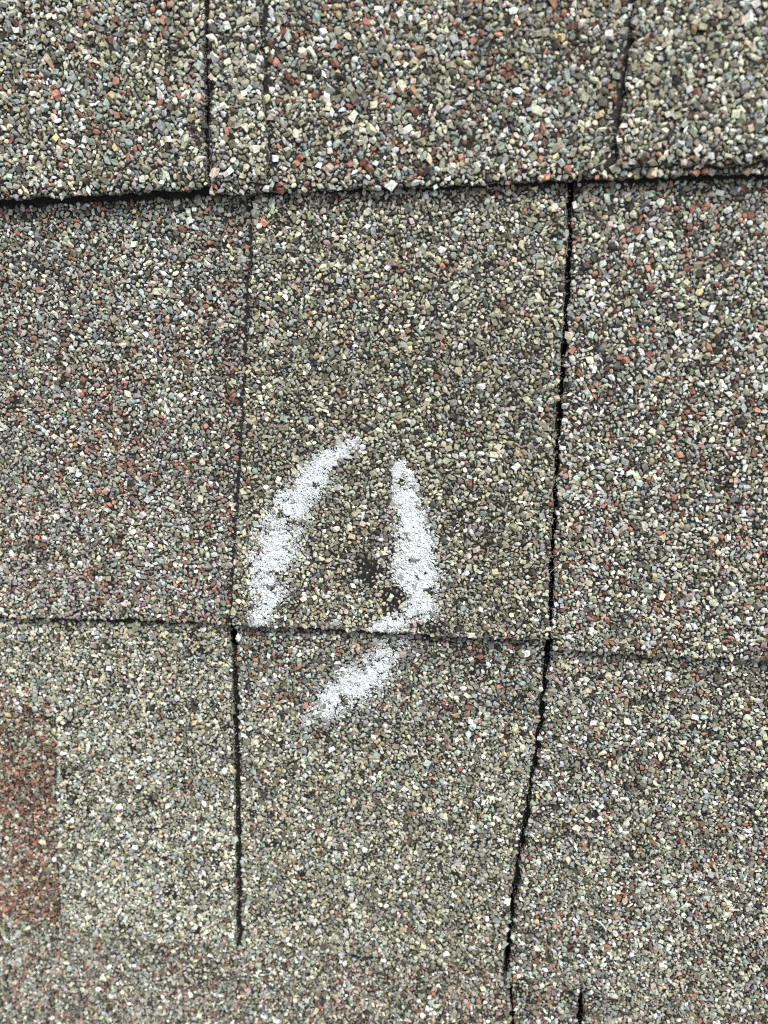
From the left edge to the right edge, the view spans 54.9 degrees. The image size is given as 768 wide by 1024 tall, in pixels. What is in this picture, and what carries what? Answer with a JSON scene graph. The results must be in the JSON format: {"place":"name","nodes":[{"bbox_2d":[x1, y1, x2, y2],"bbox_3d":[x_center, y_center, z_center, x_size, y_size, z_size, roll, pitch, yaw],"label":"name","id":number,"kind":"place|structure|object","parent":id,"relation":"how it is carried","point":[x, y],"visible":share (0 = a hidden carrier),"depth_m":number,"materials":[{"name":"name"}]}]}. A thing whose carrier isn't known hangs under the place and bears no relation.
{"place":"outdoors","nodes":[
{"label":"outdoors","id":0,"kind":"place"},
{"bbox_2d":[229,181,582,1023],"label":"roof deck","id":1,"kind":"structure","parent":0,"point":[547,643],"depth_m":0.26,"materials":[{"name":"concrete"}]},
{"bbox_2d":[0,643,511,1023],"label":"roof shingle","id":2,"kind":"object","parent":1,"relation":"on","point":[50,977],"visible":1,"depth_m":0.31,"materials":[{"name":"stone"}]},
{"bbox_2d":[0,616,240,946],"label":"roof shingle","id":3,"kind":"object","parent":2,"relation":"on","point":[118,807],"visible":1,"depth_m":0.29,"materials":[{"name":"stone"}]},
{"bbox_2d":[0,0,570,640],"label":"roof shingle","id":4,"kind":"object","parent":3,"relation":"on","point":[192,382],"visible":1,"depth_m":0.24,"materials":[{"name":"stone"}]},
{"bbox_2d":[0,0,210,200],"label":"roof shingle","id":5,"kind":"object","parent":4,"relation":"on","point":[102,97],"visible":1,"depth_m":0.22,"materials":[{"name":"stone"}]},
{"bbox_2d":[247,435,361,626],"bbox_3d":[-0.027,0.008,0.248,0.040,0.004,0.069,3,105,8],"label":"chalk mark","id":6,"kind":"object","parent":4,"relation":"on","point":[277,552],"visible":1,"depth_m":0.25,"materials":[{"name":"white paint"}]},
{"bbox_2d":[360,444,365,450],"bbox_3d":[-0.007,-0.021,0.237,0.002,0.001,0.002,3,105,8],"label":"chalk crumb","id":7,"kind":"object","parent":4,"relation":"on","point":[362,447],"visible":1,"depth_m":0.24,"materials":[{"name":"white"}]},
{"bbox_2d":[367,459,445,632],"bbox_3d":[0.007,0.012,0.243,0.026,0.004,0.061,3,105,8],"label":"chalk mark","id":8,"kind":"object","parent":4,"relation":"on","point":[419,538],"visible":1,"depth_m":0.24,"materials":[{"name":"white paint"}]},
{"bbox_2d":[206,0,767,195],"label":"roof shingle","id":9,"kind":"object","parent":4,"relation":"on","point":[309,96],"visible":1,"depth_m":0.20,"materials":[{"name":"stone"}]},
{"bbox_2d":[235,222,572,971],"bbox_3d":[-0.001,0.046,0.259,0.113,0.011,0.275,3,105,8],"label":"roof shingle","id":10,"kind":"object","parent":2,"relation":"on","point":[385,822],"visible":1,"depth_m":0.27,"materials":[{"name":"stone"}]},
{"bbox_2d":[307,635,409,724],"bbox_3d":[-0.009,0.061,0.263,0.051,0.013,0.016,-37,81,3],"label":"chalk mark","id":11,"kind":"object","parent":10,"relation":"on","point":[380,668],"visible":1,"depth_m":0.26,"materials":[{"name":"white paint"}]},
{"bbox_2d":[509,656,578,1023],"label":"roof shingle","id":12,"kind":"object","parent":1,"relation":"on","point":[542,1006],"visible":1,"depth_m":0.29,"materials":[{"name":"stone"}]},
{"bbox_2d":[579,990,767,1023],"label":"roof shingle","id":13,"kind":"object","parent":1,"relation":"on","point":[621,1009],"visible":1,"depth_m":0.28,"materials":[{"name":"stone"}]},
{"bbox_2d":[504,589,767,1015],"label":"roof shingle","id":14,"kind":"object","parent":13,"relation":"on","point":[645,831],"visible":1,"depth_m":0.26,"materials":[{"name":"stone"}]},
{"bbox_2d":[548,173,767,661],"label":"roof shingle","id":15,"kind":"object","parent":14,"relation":"on","point":[660,539],"visible":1,"depth_m":0.22,"materials":[{"name":"stone"}]}
]}

